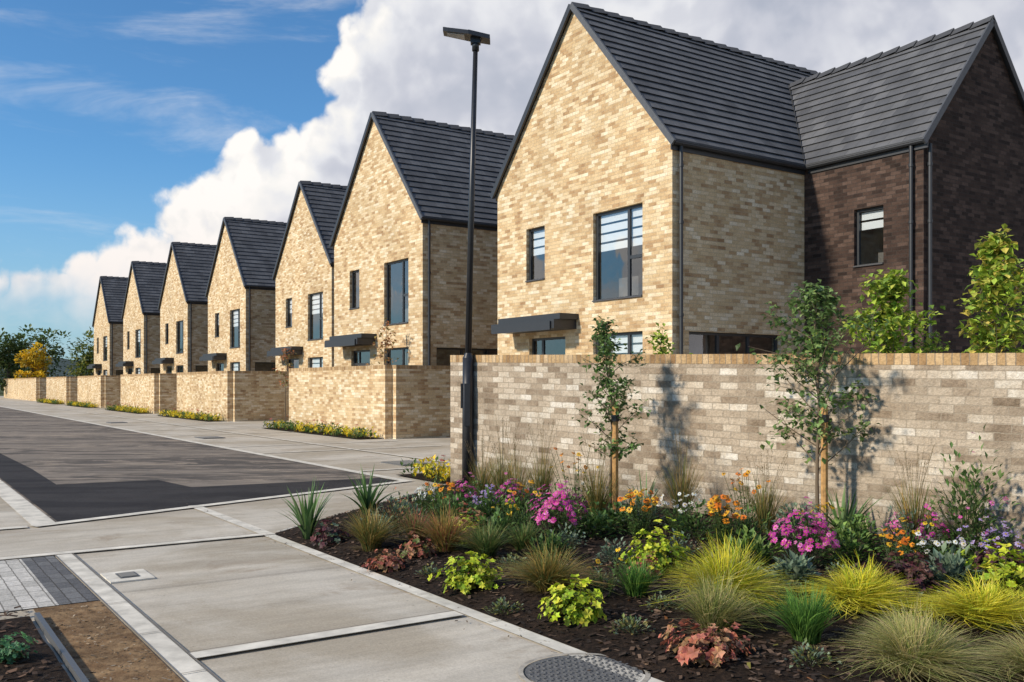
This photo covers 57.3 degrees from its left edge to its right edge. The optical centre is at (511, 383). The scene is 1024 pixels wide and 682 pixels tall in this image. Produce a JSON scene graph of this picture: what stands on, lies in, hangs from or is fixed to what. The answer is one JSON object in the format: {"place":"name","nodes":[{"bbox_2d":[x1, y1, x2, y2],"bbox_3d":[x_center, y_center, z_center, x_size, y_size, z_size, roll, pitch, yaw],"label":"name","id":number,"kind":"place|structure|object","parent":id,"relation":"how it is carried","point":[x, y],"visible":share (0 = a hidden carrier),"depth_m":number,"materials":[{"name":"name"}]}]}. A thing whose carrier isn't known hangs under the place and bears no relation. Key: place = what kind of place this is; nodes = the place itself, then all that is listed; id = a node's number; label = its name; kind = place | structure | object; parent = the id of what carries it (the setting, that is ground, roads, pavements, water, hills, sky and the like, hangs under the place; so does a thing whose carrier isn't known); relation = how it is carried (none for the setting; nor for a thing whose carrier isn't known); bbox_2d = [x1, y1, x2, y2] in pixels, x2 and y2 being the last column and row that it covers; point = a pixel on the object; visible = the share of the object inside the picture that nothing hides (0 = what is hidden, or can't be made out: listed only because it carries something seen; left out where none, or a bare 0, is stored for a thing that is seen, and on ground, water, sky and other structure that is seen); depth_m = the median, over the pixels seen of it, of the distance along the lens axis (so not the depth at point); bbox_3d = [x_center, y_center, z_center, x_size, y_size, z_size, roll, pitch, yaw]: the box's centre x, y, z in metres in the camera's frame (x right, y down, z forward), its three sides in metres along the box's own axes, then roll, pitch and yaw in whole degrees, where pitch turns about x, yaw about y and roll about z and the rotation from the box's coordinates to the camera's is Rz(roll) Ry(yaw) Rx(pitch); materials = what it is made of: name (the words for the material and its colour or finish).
{"place":"outdoors","nodes":[
{"label":"outdoors","id":0,"kind":"place"},
{"bbox_2d":[0,407,389,521],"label":"road","id":1,"kind":"structure","parent":0,"point":[56,450],"depth_m":18.62,"materials":[{"name":"asphalt"}]},
{"bbox_2d":[0,453,394,521],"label":"road patch","id":2,"kind":"object","parent":1,"relation":"on","point":[62,502],"visible":1,"depth_m":12.78,"materials":[{"name":"asphalt"}]},
{"bbox_2d":[0,396,664,681],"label":"pavement","id":3,"kind":"structure","parent":0,"point":[190,616],"depth_m":6.94,"materials":[{"name":"concrete"}]},
{"bbox_2d":[0,327,34,390],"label":"hedge tree","id":4,"kind":"object","parent":3,"relation":"on","point":[7,346],"visible":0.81,"depth_m":97.55,"materials":[{"name":"green plant"}]},
{"bbox_2d":[4,378,45,400],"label":"garden wall","id":5,"kind":"structure","parent":3,"relation":"on","point":[32,389],"depth_m":84.11,"materials":[{"name":"brick"}]},
{"bbox_2d":[0,559,58,611],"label":"block paving","id":6,"kind":"structure","parent":3,"relation":"on","point":[22,585],"depth_m":6.77,"materials":[{"name":"concrete"}]},
{"bbox_2d":[13,342,54,379],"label":"autumn tree","id":7,"kind":"object","parent":3,"relation":"on","point":[36,361],"visible":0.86,"depth_m":91.55,"materials":[{"name":"yellow plant"}]},
{"bbox_2d":[0,616,70,681],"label":"corner planting bed","id":8,"kind":"object","parent":3,"relation":"on","point":[58,673],"visible":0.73,"depth_m":4.97,"materials":[{"name":"brown soil"}]},
{"bbox_2d":[0,631,39,664],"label":"green heuchera plant","id":9,"kind":"object","parent":8,"relation":"on","point":[11,652],"visible":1,"depth_m":4.92,"materials":[{"name":"green plant"}]},
{"bbox_2d":[22,556,98,604],"bbox_3d":[-3.504,1.488,7.199,0.250,0.001,2.010,0,0,-34],"label":"block paving border","id":10,"kind":"object","parent":3,"relation":"on","point":[59,581],"visible":1,"depth_m":7.06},
{"bbox_2d":[34,612,88,681],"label":"metal bed edging","id":11,"kind":"object","parent":3,"relation":"on","point":[71,665],"visible":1,"depth_m":5.14,"materials":[{"name":"grey"}]},
{"bbox_2d":[46,377,76,403],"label":"garden wall","id":12,"kind":"structure","parent":3,"relation":"on","point":[63,389],"depth_m":68.51,"materials":[{"name":"brick"}]},
{"bbox_2d":[63,330,93,376],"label":"hedge tree","id":13,"kind":"object","parent":3,"relation":"on","point":[86,358],"visible":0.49,"depth_m":95.95,"materials":[{"name":"green plant"}]},
{"bbox_2d":[77,375,120,407],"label":"garden wall","id":14,"kind":"structure","parent":3,"relation":"on","point":[100,391],"depth_m":57.77,"materials":[{"name":"brick"}]},
{"bbox_2d":[87,321,122,374],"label":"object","id":15,"kind":"object","parent":3,"relation":"on","point":[93,366],"visible":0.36,"depth_m":71.12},
{"bbox_2d":[92,276,127,326],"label":"roof","id":16,"kind":"structure","parent":15,"relation":"on","point":[114,290],"depth_m":72.79,"materials":[{"name":"tile"}]},
{"bbox_2d":[34,601,182,681],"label":"bare soil strip","id":17,"kind":"object","parent":3,"relation":"on","point":[81,650],"visible":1,"depth_m":5.30,"materials":[{"name":"soil"}]},
{"bbox_2d":[94,283,122,375],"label":"house wall","id":18,"kind":"structure","parent":3,"relation":"on","point":[102,328],"depth_m":72.11,"materials":[{"name":"brick"}]},
{"bbox_2d":[116,312,159,373],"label":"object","id":19,"kind":"object","parent":3,"relation":"on","point":[124,363],"visible":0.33,"depth_m":62.25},
{"bbox_2d":[121,261,166,318],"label":"roof","id":20,"kind":"structure","parent":19,"relation":"on","point":[149,277],"depth_m":63.80,"materials":[{"name":"tile"}]},
{"bbox_2d":[123,269,159,373],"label":"house wall","id":21,"kind":"structure","parent":3,"relation":"on","point":[134,319],"depth_m":63.29,"materials":[{"name":"brick"}]},
{"bbox_2d":[120,373,176,413],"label":"garden wall","id":22,"kind":"structure","parent":3,"relation":"on","point":[153,392],"depth_m":46.82,"materials":[{"name":"brick"}]},
{"bbox_2d":[152,300,207,371],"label":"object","id":23,"kind":"object","parent":3,"relation":"on","point":[164,360],"visible":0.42,"depth_m":53.27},
{"bbox_2d":[158,242,216,309],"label":"roof","id":24,"kind":"structure","parent":23,"relation":"on","point":[194,261],"depth_m":55.17,"materials":[{"name":"tile"}]},
{"bbox_2d":[160,250,207,373],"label":"house wall","id":25,"kind":"structure","parent":3,"relation":"on","point":[174,308],"depth_m":54.72,"materials":[{"name":"brick"}]},
{"bbox_2d":[177,371,288,421],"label":"garden wall","id":26,"kind":"structure","parent":3,"relation":"on","point":[235,396],"depth_m":37.66,"materials":[{"name":"brick"}]},
{"bbox_2d":[208,224,275,370],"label":"house wall","id":27,"kind":"structure","parent":3,"relation":"on","point":[228,292],"depth_m":46.06,"materials":[{"name":"brick"}]},
{"bbox_2d":[199,285,275,370],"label":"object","id":28,"kind":"object","parent":27,"relation":"attached to","point":[213,356],"visible":0.31,"depth_m":45.49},
{"bbox_2d":[205,217,286,296],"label":"roof","id":29,"kind":"structure","parent":28,"relation":"on","point":[255,244],"depth_m":46.88,"materials":[{"name":"tile"}]},
{"bbox_2d":[0,415,592,681],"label":"pavement joints","id":30,"kind":"object","parent":3,"relation":"on","point":[169,664],"visible":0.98,"depth_m":5.82,"materials":[{"name":"grey"}]},
{"bbox_2d":[267,263,333,355],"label":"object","id":31,"kind":"object","parent":3,"relation":"on","point":[277,351],"visible":0.22,"depth_m":38.79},
{"bbox_2d":[272,181,346,279],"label":"roof","id":32,"kind":"structure","parent":31,"relation":"on","point":[324,201],"depth_m":38.59,"materials":[{"name":"tile"}]},
{"bbox_2d":[276,188,333,370],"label":"house wall","id":33,"kind":"structure","parent":3,"relation":"on","point":[305,270],"depth_m":38.83,"materials":[{"name":"brick"}]},
{"bbox_2d":[267,427,377,438],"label":"planting strip soil","id":34,"kind":"structure","parent":3,"relation":"on","point":[328,434],"depth_m":27.63,"materials":[{"name":"brown soil"}]},
{"bbox_2d":[263,415,378,438],"bbox_3d":[-5.906,1.266,28.291,1.081,0.472,7.733,0,0,-34],"label":"flower strip","id":35,"kind":"object","parent":34,"relation":"on","point":[330,429],"visible":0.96,"depth_m":27.49,"materials":[{"name":"yellow plant"}]},
{"bbox_2d":[0,401,662,681],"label":"kerb edging","id":36,"kind":"object","parent":3,"relation":"on","point":[173,654],"visible":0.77,"depth_m":6.59,"materials":[{"name":"concrete"}]},
{"bbox_2d":[289,365,449,438],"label":"garden wall","id":37,"kind":"structure","parent":3,"relation":"on","point":[399,401],"depth_m":25.99,"materials":[{"name":"brick"}]},
{"bbox_2d":[324,216,497,364],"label":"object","id":38,"kind":"object","parent":3,"relation":"on","point":[359,339],"visible":0.34,"depth_m":27.48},
{"bbox_2d":[329,111,513,246],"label":"roof","id":39,"kind":"structure","parent":38,"relation":"on","point":[430,160],"depth_m":28.72,"materials":[{"name":"tile"}]},
{"bbox_2d":[334,121,497,366],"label":"house wall","id":40,"kind":"structure","parent":3,"relation":"on","point":[381,226],"depth_m":27.75,"materials":[{"name":"brick"}]},
{"bbox_2d":[352,258,497,365],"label":"window frames","id":41,"kind":"structure","parent":40,"relation":"attached to","point":[403,313],"depth_m":27.81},
{"bbox_2d":[398,473,449,482],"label":"planting strip soil","id":42,"kind":"structure","parent":3,"relation":"on","point":[420,476],"depth_m":14.70,"materials":[{"name":"brown soil"}]},
{"bbox_2d":[400,455,449,481],"bbox_3d":[-1.172,1.264,14.644,0.765,0.475,1.617,0,0,-30],"label":"flower strip","id":43,"kind":"object","parent":42,"relation":"on","point":[428,468],"visible":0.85,"depth_m":14.58,"materials":[{"name":"yellow plant"}]},
{"bbox_2d":[354,261,497,365],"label":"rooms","id":44,"kind":"object","parent":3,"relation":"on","point":[395,298],"visible":0.04,"depth_m":28.94,"materials":[{"name":"glass"}]},
{"bbox_2d":[443,27,489,483],"bbox_3d":[-0.640,-1.762,13.250,0.660,6.525,0.300,0,0,0],"label":"street lamp","id":45,"kind":"object","parent":3,"relation":"on","point":[476,39],"visible":0.88,"depth_m":13.21,"materials":[{"name":"metal"}]},
{"bbox_2d":[518,653,650,681],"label":"manhole cover","id":46,"kind":"object","parent":3,"relation":"on","point":[567,668],"visible":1,"depth_m":4.84,"materials":[{"name":"metal"}]},
{"bbox_2d":[275,482,1023,681],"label":"planting bed","id":47,"kind":"object","parent":3,"relation":"on","point":[721,674],"visible":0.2,"depth_m":5.78,"materials":[{"name":"brown soil"}]},
{"bbox_2d":[270,477,330,539],"bbox_3d":[-2.032,1.182,8.926,0.702,0.588,0.786,0,0,0],"label":"cordyline plant","id":48,"kind":"object","parent":47,"relation":"on","point":[305,518],"visible":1,"depth_m":8.80,"materials":[{"name":"green plant"}]},
{"bbox_2d":[310,520,355,548],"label":"purple heuchera plant","id":49,"kind":"object","parent":47,"relation":"on","point":[327,533],"visible":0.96,"depth_m":8.48,"materials":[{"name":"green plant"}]},
{"bbox_2d":[339,463,405,513],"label":"cordyline plant","id":50,"kind":"object","parent":47,"relation":"on","point":[366,497],"visible":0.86,"depth_m":10.09,"materials":[{"name":"green plant"}]},
{"bbox_2d":[334,502,412,551],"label":"bronze sedge grass","id":51,"kind":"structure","parent":47,"relation":"on","point":[370,537],"depth_m":8.04,"materials":[{"name":"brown plant"}]},
{"bbox_2d":[403,502,483,552],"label":"bronze sedge grass","id":52,"kind":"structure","parent":47,"relation":"on","point":[440,536],"depth_m":7.89,"materials":[{"name":"brown plant"}]},
{"bbox_2d":[428,551,504,594],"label":"lime heuchera plant","id":53,"kind":"object","parent":47,"relation":"on","point":[474,577],"visible":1,"depth_m":6.54,"materials":[{"name":"green plant"}]},
{"bbox_2d":[445,513,521,557],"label":"green fescue grass","id":54,"kind":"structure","parent":47,"relation":"on","point":[481,544],"depth_m":7.62,"materials":[{"name":"green plant"}]},
{"bbox_2d":[476,414,524,506],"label":"tall feather reed grass","id":55,"kind":"object","parent":47,"relation":"on","point":[500,481],"depth_m":10.88,"materials":[{"name":"beige plant"}]},
{"bbox_2d":[497,518,545,551],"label":"green fescue grass","id":56,"kind":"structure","parent":47,"relation":"on","point":[519,544],"depth_m":7.95,"materials":[{"name":"green plant"}]},
{"bbox_2d":[510,414,564,510],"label":"tall feather reed grass","id":57,"kind":"object","parent":47,"relation":"on","point":[544,482],"depth_m":10.45,"materials":[{"name":"beige plant"}]},
{"bbox_2d":[525,528,573,557],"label":"green leafy perennial","id":58,"kind":"object","parent":47,"relation":"on","point":[551,543],"visible":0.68,"depth_m":7.58,"materials":[{"name":"green plant"}]},
{"bbox_2d":[485,530,620,595],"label":"bronze sedge grass","id":59,"kind":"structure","parent":47,"relation":"on","point":[545,574],"depth_m":6.25,"materials":[{"name":"green plant"}]},
{"bbox_2d":[522,480,588,541],"bbox_3d":[0.396,1.172,8.613,0.675,0.565,0.686,0,0,0],"label":"pink aster plant","id":60,"kind":"object","parent":47,"relation":"on","point":[553,519],"visible":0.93,"depth_m":8.53,"materials":[{"name":"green plant"}]},
{"bbox_2d":[537,574,606,626],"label":"lime heuchera plant","id":61,"kind":"object","parent":47,"relation":"on","point":[571,607],"visible":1,"depth_m":5.63,"materials":[{"name":"green plant"}]},
{"bbox_2d":[562,502,621,537],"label":"green leafy perennial","id":62,"kind":"object","parent":47,"relation":"on","point":[592,521],"visible":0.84,"depth_m":8.70,"materials":[{"name":"green plant"}]},
{"bbox_2d":[576,429,628,514],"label":"tall feather reed grass","id":63,"kind":"object","parent":47,"relation":"on","point":[593,496],"depth_m":9.85,"materials":[{"name":"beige plant"}]},
{"bbox_2d":[572,315,651,513],"bbox_3d":[1.111,0.349,10.262,0.856,2.202,0.883,0,0,-34],"label":"sapling tree","id":64,"kind":"object","parent":47,"relation":"on","point":[607,382],"visible":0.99,"depth_m":10.16,"materials":[{"name":"green plant"}]},
{"bbox_2d":[600,555,662,598],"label":"green fescue grass","id":65,"kind":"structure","parent":47,"relation":"on","point":[636,583],"depth_m":6.26,"materials":[{"name":"green plant"}]},
{"bbox_2d":[617,488,664,539],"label":"orange coneflower","id":66,"kind":"object","parent":47,"relation":"on","point":[644,508],"visible":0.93,"depth_m":8.47,"materials":[{"name":"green plant"}]},
{"bbox_2d":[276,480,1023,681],"bbox_3d":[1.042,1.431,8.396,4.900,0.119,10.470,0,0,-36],"label":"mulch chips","id":67,"kind":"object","parent":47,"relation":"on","point":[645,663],"visible":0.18,"depth_m":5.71,"materials":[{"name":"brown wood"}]},
{"bbox_2d":[620,517,691,574],"bbox_3d":[1.110,1.224,7.108,0.548,0.428,0.598,0,0,0],"label":"lime heuchera plant","id":68,"kind":"object","parent":47,"relation":"on","point":[661,551],"visible":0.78,"depth_m":7.08,"materials":[{"name":"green plant"}]},
{"bbox_2d":[649,422,712,515],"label":"tall feather reed grass","id":69,"kind":"object","parent":47,"relation":"on","point":[683,488],"depth_m":9.87,"materials":[{"name":"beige plant"}]},
{"bbox_2d":[662,498,714,539],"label":"green leafy perennial","id":70,"kind":"object","parent":47,"relation":"on","point":[690,524],"visible":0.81,"depth_m":8.53,"materials":[{"name":"green plant"}]},
{"bbox_2d":[658,618,755,667],"bbox_3d":[0.995,1.339,4.902,0.488,0.202,0.444,0,0,31],"label":"coral heuchera plant","id":71,"kind":"object","parent":47,"relation":"on","point":[707,647],"visible":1,"depth_m":4.82,"materials":[{"name":"orange plant"}]},
{"bbox_2d":[663,563,781,636],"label":"feather grass","id":72,"kind":"object","parent":47,"relation":"on","point":[710,608],"depth_m":5.31,"materials":[{"name":"green plant"}]},
{"bbox_2d":[704,494,746,545],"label":"orange coneflower","id":73,"kind":"object","parent":47,"relation":"on","point":[723,527],"visible":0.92,"depth_m":8.16,"materials":[{"name":"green plant"}]},
{"bbox_2d":[641,530,817,628],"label":"golden sedge grass","id":74,"kind":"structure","parent":47,"relation":"on","point":[745,577],"depth_m":5.90,"materials":[{"name":"yellow plant"}]},
{"bbox_2d":[720,525,789,569],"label":"green leafy perennial","id":75,"kind":"object","parent":47,"relation":"on","point":[757,546],"visible":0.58,"depth_m":7.34,"materials":[{"name":"green plant"}]},
{"bbox_2d":[739,449,802,532],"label":"tall feather reed grass","id":76,"kind":"object","parent":47,"relation":"on","point":[764,509],"depth_m":8.89,"materials":[{"name":"green plant"}]},
{"bbox_2d":[762,546,821,584],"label":"green leafy perennial","id":77,"kind":"object","parent":47,"relation":"on","point":[799,567],"visible":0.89,"depth_m":6.58,"materials":[{"name":"green plant"}]},
{"bbox_2d":[752,580,851,647],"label":"green fescue grass","id":78,"kind":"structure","parent":47,"relation":"on","point":[805,620],"depth_m":5.13,"materials":[{"name":"green plant"}]},
{"bbox_2d":[767,496,849,568],"bbox_3d":[2.269,1.168,7.312,0.650,0.570,0.690,0,0,0],"label":"pink aster plant","id":79,"kind":"object","parent":47,"relation":"on","point":[803,547],"visible":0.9,"depth_m":7.22,"materials":[{"name":"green plant"}]},
{"bbox_2d":[735,279,888,534],"bbox_3d":[2.818,0.237,8.853,1.245,2.426,1.234,0,0,35],"label":"sapling tree","id":80,"kind":"object","parent":47,"relation":"on","point":[815,297],"visible":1,"depth_m":8.79,"materials":[{"name":"green plant"}]},
{"bbox_2d":[803,487,885,537],"bbox_3d":[2.938,1.173,8.524,0.786,0.512,0.886,0,0,31],"label":"cordyline plant","id":81,"kind":"object","parent":47,"relation":"on","point":[843,514],"visible":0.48,"depth_m":8.53,"materials":[{"name":"green plant"}]},
{"bbox_2d":[810,518,884,563],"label":"green leafy perennial","id":82,"kind":"object","parent":47,"relation":"on","point":[849,545],"visible":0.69,"depth_m":7.45,"materials":[{"name":"green plant"}]},
{"bbox_2d":[774,552,927,621],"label":"golden sedge grass","id":83,"kind":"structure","parent":47,"relation":"on","point":[863,592],"depth_m":5.81,"materials":[{"name":"yellow plant"}]},
{"bbox_2d":[824,506,886,553],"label":"green leafy perennial","id":84,"kind":"object","parent":47,"relation":"on","point":[858,525],"visible":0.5,"depth_m":7.87,"materials":[{"name":"green plant"}]},
{"bbox_2d":[853,551,949,596],"bbox_3d":[2.670,1.293,6.416,0.643,0.319,0.581,0,0,0],"label":"purple heuchera plant","id":85,"kind":"object","parent":47,"relation":"on","point":[910,568],"visible":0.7,"depth_m":6.33,"materials":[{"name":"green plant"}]},
{"bbox_2d":[880,439,956,548],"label":"tall feather reed grass","id":86,"kind":"object","parent":47,"relation":"on","point":[916,514],"depth_m":8.02,"materials":[{"name":"green plant"}]},
{"bbox_2d":[817,592,1022,681],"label":"feather grass","id":87,"kind":"object","parent":47,"relation":"on","point":[910,652],"depth_m":4.54,"materials":[{"name":"green plant"}]},
{"bbox_2d":[878,570,1023,640],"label":"golden sedge grass","id":88,"kind":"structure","parent":47,"relation":"on","point":[986,608],"depth_m":5.36,"materials":[{"name":"yellow plant"}]},
{"bbox_2d":[922,541,987,593],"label":"green leafy perennial","id":89,"kind":"object","parent":47,"relation":"on","point":[953,570],"visible":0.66,"depth_m":6.38,"materials":[{"name":"green plant"}]},
{"bbox_2d":[924,424,1019,560],"bbox_3d":[3.808,0.880,7.760,0.799,1.118,0.749,0,0,0],"label":"flowering shrub","id":90,"kind":"object","parent":47,"relation":"on","point":[976,523],"visible":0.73,"depth_m":7.72,"materials":[{"name":"green plant"}]},
{"bbox_2d":[944,621,1023,681],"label":"feather grass","id":91,"kind":"object","parent":47,"relation":"on","point":[1018,654],"depth_m":4.57,"materials":[{"name":"green plant"}]},
{"bbox_2d":[945,537,1023,596],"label":"lime heuchera plant","id":92,"kind":"object","parent":47,"relation":"on","point":[1007,574],"visible":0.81,"depth_m":6.35,"materials":[{"name":"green plant"}]},
{"bbox_2d":[957,516,1023,559],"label":"lilac aster plant","id":93,"kind":"object","parent":47,"relation":"on","point":[982,544],"visible":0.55,"depth_m":7.47,"materials":[{"name":"purple plant"}]},
{"bbox_2d":[498,12,803,354],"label":"house wall","id":94,"kind":"structure","parent":3,"relation":"on","point":[593,142],"depth_m":19.82,"materials":[{"name":"brick"}]},
{"bbox_2d":[529,203,882,354],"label":"window frames","id":95,"kind":"structure","parent":94,"relation":"attached to","point":[717,335],"depth_m":19.46,"materials":[{"name":"metal"}]},
{"bbox_2d":[534,208,882,352],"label":"blinds","id":96,"kind":"object","parent":95,"relation":"attached to","point":[639,231],"visible":0.42,"depth_m":19.58,"materials":[{"name":"white fabric"}]},
{"bbox_2d":[533,207,882,354],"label":"windows","id":97,"kind":"structure","parent":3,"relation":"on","point":[613,273],"depth_m":20.76,"materials":[{"name":"glass"}]},
{"bbox_2d":[491,137,932,353],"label":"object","id":98,"kind":"object","parent":3,"relation":"on","point":[544,322],"visible":0.62,"depth_m":18.68,"materials":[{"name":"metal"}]},
{"bbox_2d":[490,2,1023,198],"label":"roof","id":99,"kind":"structure","parent":98,"relation":"on","point":[684,86],"depth_m":20.36,"materials":[{"name":"tile"}]},
{"bbox_2d":[450,353,1023,553],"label":"garden wall","id":100,"kind":"structure","parent":3,"relation":"on","point":[712,403],"depth_m":9.68,"materials":[{"name":"brick"}]},
{"bbox_2d":[840,267,944,352],"bbox_3d":[4.812,0.010,11.983,1.267,2.982,0.977,0,0,0],"label":"garden tree","id":101,"kind":"object","parent":3,"relation":"on","point":[891,287],"visible":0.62,"depth_m":11.87,"materials":[{"name":"green plant"}]},
{"bbox_2d":[804,30,1023,353],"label":"brown walls","id":102,"kind":"structure","parent":3,"relation":"on","point":[976,139],"depth_m":19.05,"materials":[{"name":"brick"}]},
{"bbox_2d":[953,224,1023,352],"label":"garden tree","id":103,"kind":"object","parent":3,"relation":"on","point":[998,283],"visible":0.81,"depth_m":11.42,"materials":[{"name":"green plant"}]},
{"bbox_2d":[0,0,1023,360],"label":"sky","id":104,"kind":"structure","parent":0,"point":[130,129],"materials":[{"name":"blue"}]},
{"label":"ground","id":105,"kind":"structure","parent":0,"visible":0},
{"bbox_2d":[0,323,93,390],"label":"distant trees","id":106,"kind":"object","parent":105,"relation":"on","point":[53,353],"visible":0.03,"depth_m":141.25,"materials":[{"name":"green plant"}]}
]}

